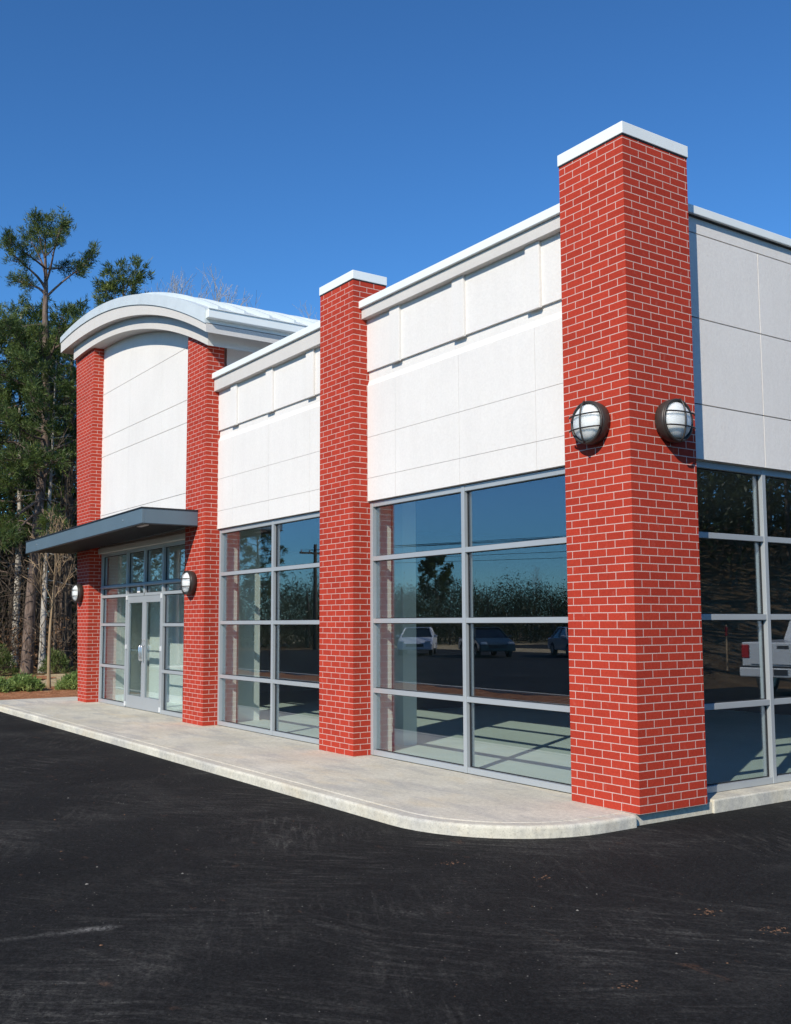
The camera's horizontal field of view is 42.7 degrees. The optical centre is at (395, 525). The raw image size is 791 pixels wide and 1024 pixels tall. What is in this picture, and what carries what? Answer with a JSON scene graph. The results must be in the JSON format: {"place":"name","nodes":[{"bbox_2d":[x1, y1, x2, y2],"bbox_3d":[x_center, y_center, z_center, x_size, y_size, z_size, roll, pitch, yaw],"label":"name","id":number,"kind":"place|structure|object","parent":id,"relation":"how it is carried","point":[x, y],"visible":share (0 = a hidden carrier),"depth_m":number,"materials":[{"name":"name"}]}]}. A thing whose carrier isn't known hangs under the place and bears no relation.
{"place":"outdoors","nodes":[
{"label":"outdoors","id":0,"kind":"place"},
{"bbox_2d":[0,647,77,676],"bbox_3d":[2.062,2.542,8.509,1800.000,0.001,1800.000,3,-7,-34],"label":"ground","id":1,"kind":"structure","parent":0,"point":[36,670],"depth_m":35.66,"materials":[{"name":"brown soil"}]},
{"bbox_2d":[0,643,19,674],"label":"wild shrub","id":2,"kind":"object","parent":1,"relation":"on","point":[4,660],"visible":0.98,"depth_m":33.48,"materials":[{"name":"green plant"}]},
{"bbox_2d":[0,383,22,511],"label":"pine tree","id":3,"kind":"object","parent":1,"relation":"on","point":[4,449],"visible":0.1,"depth_m":43.80,"materials":[{"name":"green plant"}]},
{"bbox_2d":[0,399,63,662],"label":"bare tree","id":4,"kind":"object","parent":1,"relation":"on","point":[13,551],"visible":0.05,"depth_m":41.29,"materials":[{"name":"brown wood"}]},
{"bbox_2d":[0,292,69,667],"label":"pine tree","id":5,"kind":"object","parent":1,"relation":"on","point":[4,345],"visible":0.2,"depth_m":39.44,"materials":[{"name":"green plant"}]},
{"bbox_2d":[0,311,72,578],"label":"pine tree","id":6,"kind":"object","parent":1,"relation":"on","point":[31,485],"visible":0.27,"depth_m":38.38,"materials":[{"name":"green plant"}]},
{"bbox_2d":[0,347,76,670],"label":"tree","id":7,"kind":"object","parent":1,"relation":"on","point":[65,595],"visible":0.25,"depth_m":36.05,"materials":[{"name":"brown wood"}]},
{"bbox_2d":[0,360,76,666],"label":"bare tree","id":8,"kind":"object","parent":1,"relation":"on","point":[36,646],"visible":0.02,"depth_m":39.81,"materials":[{"name":"brown wood"}]},
{"bbox_2d":[0,504,77,671],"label":"woodland undergrowth","id":9,"kind":"object","parent":1,"relation":"on","point":[19,635],"visible":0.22,"depth_m":36.52,"materials":[{"name":"brown plant"}]},
{"bbox_2d":[0,438,77,659],"bbox_3d":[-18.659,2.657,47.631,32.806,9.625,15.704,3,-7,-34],"label":"deep woods","id":10,"kind":"object","parent":1,"relation":"on","point":[9,555],"visible":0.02,"depth_m":45.03,"materials":[{"name":"brown plant"}]},
{"bbox_2d":[0,686,77,699],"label":"mulch bed","id":11,"kind":"object","parent":1,"relation":"on","point":[51,692],"visible":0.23,"depth_m":23.91,"materials":[{"name":"brown soil"}]},
{"bbox_2d":[0,676,15,692],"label":"juniper shrub","id":12,"kind":"object","parent":11,"relation":"on","point":[5,685],"visible":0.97,"depth_m":24.47,"materials":[{"name":"green plant"}]},
{"bbox_2d":[3,668,47,691],"bbox_3d":[-9.259,3.868,25.102,1.205,0.673,1.289,3,-7,-34],"label":"juniper shrub","id":13,"kind":"object","parent":11,"relation":"on","point":[26,682],"visible":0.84,"depth_m":24.91,"materials":[{"name":"green plant"}]},
{"bbox_2d":[23,504,75,688],"bbox_3d":[-8.943,1.818,26.204,1.480,4.727,1.599,2,-6,-26],"label":"young tree","id":14,"kind":"object","parent":11,"relation":"on","point":[48,685],"visible":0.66,"depth_m":26.07,"materials":[{"name":"beige plant"}]},
{"bbox_2d":[53,668,77,689],"bbox_3d":[-8.016,3.902,25.547,1.232,0.655,1.355,3,-7,-34],"label":"juniper shrub","id":15,"kind":"object","parent":11,"relation":"on","point":[68,681],"visible":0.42,"depth_m":25.20,"materials":[{"name":"green plant"}]},
{"bbox_2d":[3,434,75,640],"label":"bare tree","id":16,"kind":"object","parent":1,"relation":"on","point":[50,575],"visible":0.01,"depth_m":44.11,"materials":[{"name":"brown wood"}]},
{"bbox_2d":[4,393,76,653],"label":"pine tree","id":17,"kind":"object","parent":1,"relation":"on","point":[62,511],"visible":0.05,"depth_m":41.79,"materials":[{"name":"green plant"}]},
{"bbox_2d":[11,454,76,652],"bbox_3d":[-12.080,1.088,35.756,3.424,8.120,4.700,0,-5,-1],"label":"bare tree","id":18,"kind":"object","parent":1,"relation":"on","point":[55,606],"visible":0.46,"depth_m":35.61,"materials":[{"name":"brown wood"}]},
{"bbox_2d":[13,379,76,563],"bbox_3d":[-12.681,-0.327,39.248,6.714,11.600,4.891,-1,-5,6],"label":"bare tree","id":19,"kind":"object","parent":1,"relation":"on","point":[59,472],"visible":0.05,"depth_m":39.13,"materials":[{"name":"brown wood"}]},
{"bbox_2d":[0,295,90,666],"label":"pine tree","id":20,"kind":"object","parent":1,"relation":"on","point":[70,315],"visible":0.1,"depth_m":39.61,"materials":[{"name":"green plant"}]},
{"bbox_2d":[15,324,76,496],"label":"pine tree","id":21,"kind":"object","parent":1,"relation":"on","point":[66,372],"visible":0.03,"depth_m":48.50,"materials":[{"name":"green plant"}]},
{"bbox_2d":[16,387,76,669],"bbox_3d":[-11.976,0.106,37.692,4.402,10.440,6.043,-2,-6,13],"label":"bare tree","id":22,"kind":"object","parent":1,"relation":"on","point":[69,591],"visible":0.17,"depth_m":37.39,"materials":[{"name":"brown wood"}]},
{"bbox_2d":[17,339,76,672],"bbox_3d":[-12.216,-0.809,35.995,2.800,11.945,2.880,3,-6,-32],"label":"pine tree","id":23,"kind":"object","parent":1,"relation":"on","point":[57,409],"visible":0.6,"depth_m":35.67,"materials":[{"name":"green plant"}]},
{"bbox_2d":[0,203,101,672],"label":"pine tree","id":24,"kind":"object","parent":1,"relation":"on","point":[21,353],"visible":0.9,"depth_m":35.17,"materials":[{"name":"green plant"}]},
{"bbox_2d":[36,673,70,690],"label":"dry grass","id":25,"kind":"structure","parent":1,"relation":"on","point":[54,680],"depth_m":30.21,"materials":[{"name":"beige plant"}]},
{"bbox_2d":[6,675,56,678],"bbox_3d":[-11.888,4.510,29.589,3.900,0.096,3.300,3,-7,-34],"label":"mulch bed","id":26,"kind":"object","parent":25,"relation":"on","point":[42,677],"visible":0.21,"depth_m":30.84,"materials":[{"name":"brown wood"}]},
{"bbox_2d":[38,647,73,674],"bbox_3d":[-11.545,4.616,34.296,1.263,1.101,1.241,-2,-6,17],"label":"wild shrub","id":27,"kind":"object","parent":1,"relation":"on","point":[58,662],"visible":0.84,"depth_m":34.14,"materials":[{"name":"green plant"}]},
{"bbox_2d":[91,253,155,306],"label":"pine tree","id":28,"kind":"object","parent":1,"relation":"on","point":[111,285],"visible":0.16,"depth_m":40.83,"materials":[{"name":"green plant"}]},
{"bbox_2d":[138,273,189,292],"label":"bare tree","id":29,"kind":"object","parent":1,"relation":"on","point":[170,287],"visible":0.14,"depth_m":55.03,"materials":[{"name":"grey plant"}]},
{"bbox_2d":[145,267,208,297],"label":"bare tree","id":30,"kind":"object","parent":1,"relation":"on","point":[174,280],"visible":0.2,"depth_m":56.22,"materials":[{"name":"grey plant"}]},
{"bbox_2d":[183,274,220,299],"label":"bare tree","id":31,"kind":"object","parent":1,"relation":"on","point":[206,289],"visible":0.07,"depth_m":55.83,"materials":[{"name":"grey plant"}]},
{"bbox_2d":[196,264,250,305],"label":"bare tree","id":32,"kind":"object","parent":1,"relation":"on","point":[219,299],"visible":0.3,"depth_m":56.95,"materials":[{"name":"grey plant"}]},
{"bbox_2d":[230,290,261,307],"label":"bare tree","id":33,"kind":"object","parent":1,"relation":"on","point":[248,301],"visible":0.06,"depth_m":56.76,"materials":[{"name":"grey plant"}]},
{"bbox_2d":[292,300,316,319],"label":"bare tree","id":34,"kind":"object","parent":1,"relation":"on","point":[306,310],"visible":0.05,"depth_m":59.50,"materials":[{"name":"grey plant"}]},
{"bbox_2d":[25,121,790,825],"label":"store building","id":35,"kind":"structure","parent":1,"relation":"on","point":[409,519],"depth_m":12.55,"materials":[{"name":"red brick"}]},
{"bbox_2d":[70,584,83,601],"bbox_3d":[-6.735,1.415,21.319,0.208,0.394,0.394,3,-7,-34],"label":"wall lamp","id":36,"kind":"object","parent":35,"relation":"attached to","point":[77,592],"visible":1,"depth_m":21.22,"materials":[{"name":"white glass"}]},
{"bbox_2d":[124,596,143,709],"bbox_3d":[-4.984,2.398,19.342,0.173,2.143,0.926,3,-7,-34],"label":"door","id":37,"kind":"structure","parent":35,"relation":"in","point":[132,701],"depth_m":19.51,"materials":[{"name":"metal"}]},
{"bbox_2d":[98,540,184,717],"bbox_3d":[-4.695,1.892,18.984,0.145,3.095,5.043,3,-7,-34],"label":"entrance window","id":38,"kind":"structure","parent":35,"relation":"in","point":[165,581],"depth_m":19.13,"materials":[{"name":"metal"}]},
{"bbox_2d":[140,593,161,712],"bbox_3d":[-4.456,2.323,18.575,0.173,2.143,0.929,3,-7,-34],"label":"door","id":39,"kind":"structure","parent":35,"relation":"in","point":[148,704],"depth_m":18.82,"materials":[{"name":"metal"}]},
{"bbox_2d":[179,571,196,594],"bbox_3d":[-3.402,0.924,16.476,0.208,0.394,0.394,3,-7,-34],"label":"wall lamp","id":40,"kind":"object","parent":35,"relation":"attached to","point":[188,586],"visible":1,"depth_m":16.37,"materials":[{"name":"white glass"}]},
{"bbox_2d":[217,512,319,743],"bbox_3d":[-1.738,1.465,14.716,0.110,3.112,3.756,3,-7,-34],"label":"storefront window","id":41,"kind":"structure","parent":35,"relation":"in","point":[275,568],"depth_m":14.82,"materials":[{"name":"metal"}]},
{"bbox_2d":[370,467,571,792],"bbox_3d":[0.822,1.103,10.996,0.110,3.112,3.855,3,-7,-34],"label":"storefront window","id":42,"kind":"structure","parent":35,"relation":"in","point":[467,620],"depth_m":11.07,"materials":[{"name":"metal"}]},
{"bbox_2d":[569,401,609,444],"bbox_3d":[1.730,-0.933,9.113,0.208,0.394,0.394,3,-7,-34],"label":"wall lamp","id":43,"kind":"object","parent":35,"relation":"attached to","point":[590,422],"visible":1,"depth_m":9.03,"materials":[{"name":"white glass"}]},
{"bbox_2d":[655,398,695,442],"bbox_3d":[2.519,-0.944,9.034,0.394,0.394,0.208,3,-7,-34],"label":"wall lamp","id":44,"kind":"object","parent":35,"relation":"attached to","point":[673,420],"visible":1,"depth_m":8.96,"materials":[{"name":"white glass"}]},
{"bbox_2d":[696,461,790,793],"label":"storefront window","id":45,"kind":"structure","parent":35,"relation":"in","point":[764,618],"depth_m":10.10,"materials":[{"name":"metal"}]},
{"bbox_2d":[0,697,623,822],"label":"sidewalk","id":46,"kind":"structure","parent":0,"point":[419,789],"depth_m":11.12,"materials":[{"name":"concrete"}]},
{"bbox_2d":[0,704,636,838],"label":"kerb","id":47,"kind":"structure","parent":46,"relation":"on","point":[543,830],"depth_m":8.99,"materials":[{"name":"concrete"}]},
{"bbox_2d":[0,712,790,1023],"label":"parking lot asphalt","id":48,"kind":"structure","parent":0,"point":[177,947],"depth_m":6.08,"materials":[{"name":"black asphalt"}]},
{"bbox_2d":[8,741,787,1021],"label":"gravel crumbs","id":49,"kind":"object","parent":48,"relation":"on","point":[488,909],"visible":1,"depth_m":6.01,"materials":[{"name":"beige stone"}]},
{"bbox_2d":[0,0,790,590],"label":"sky","id":50,"kind":"structure","parent":0,"point":[288,148],"materials":[{"name":"blue"}]}
]}

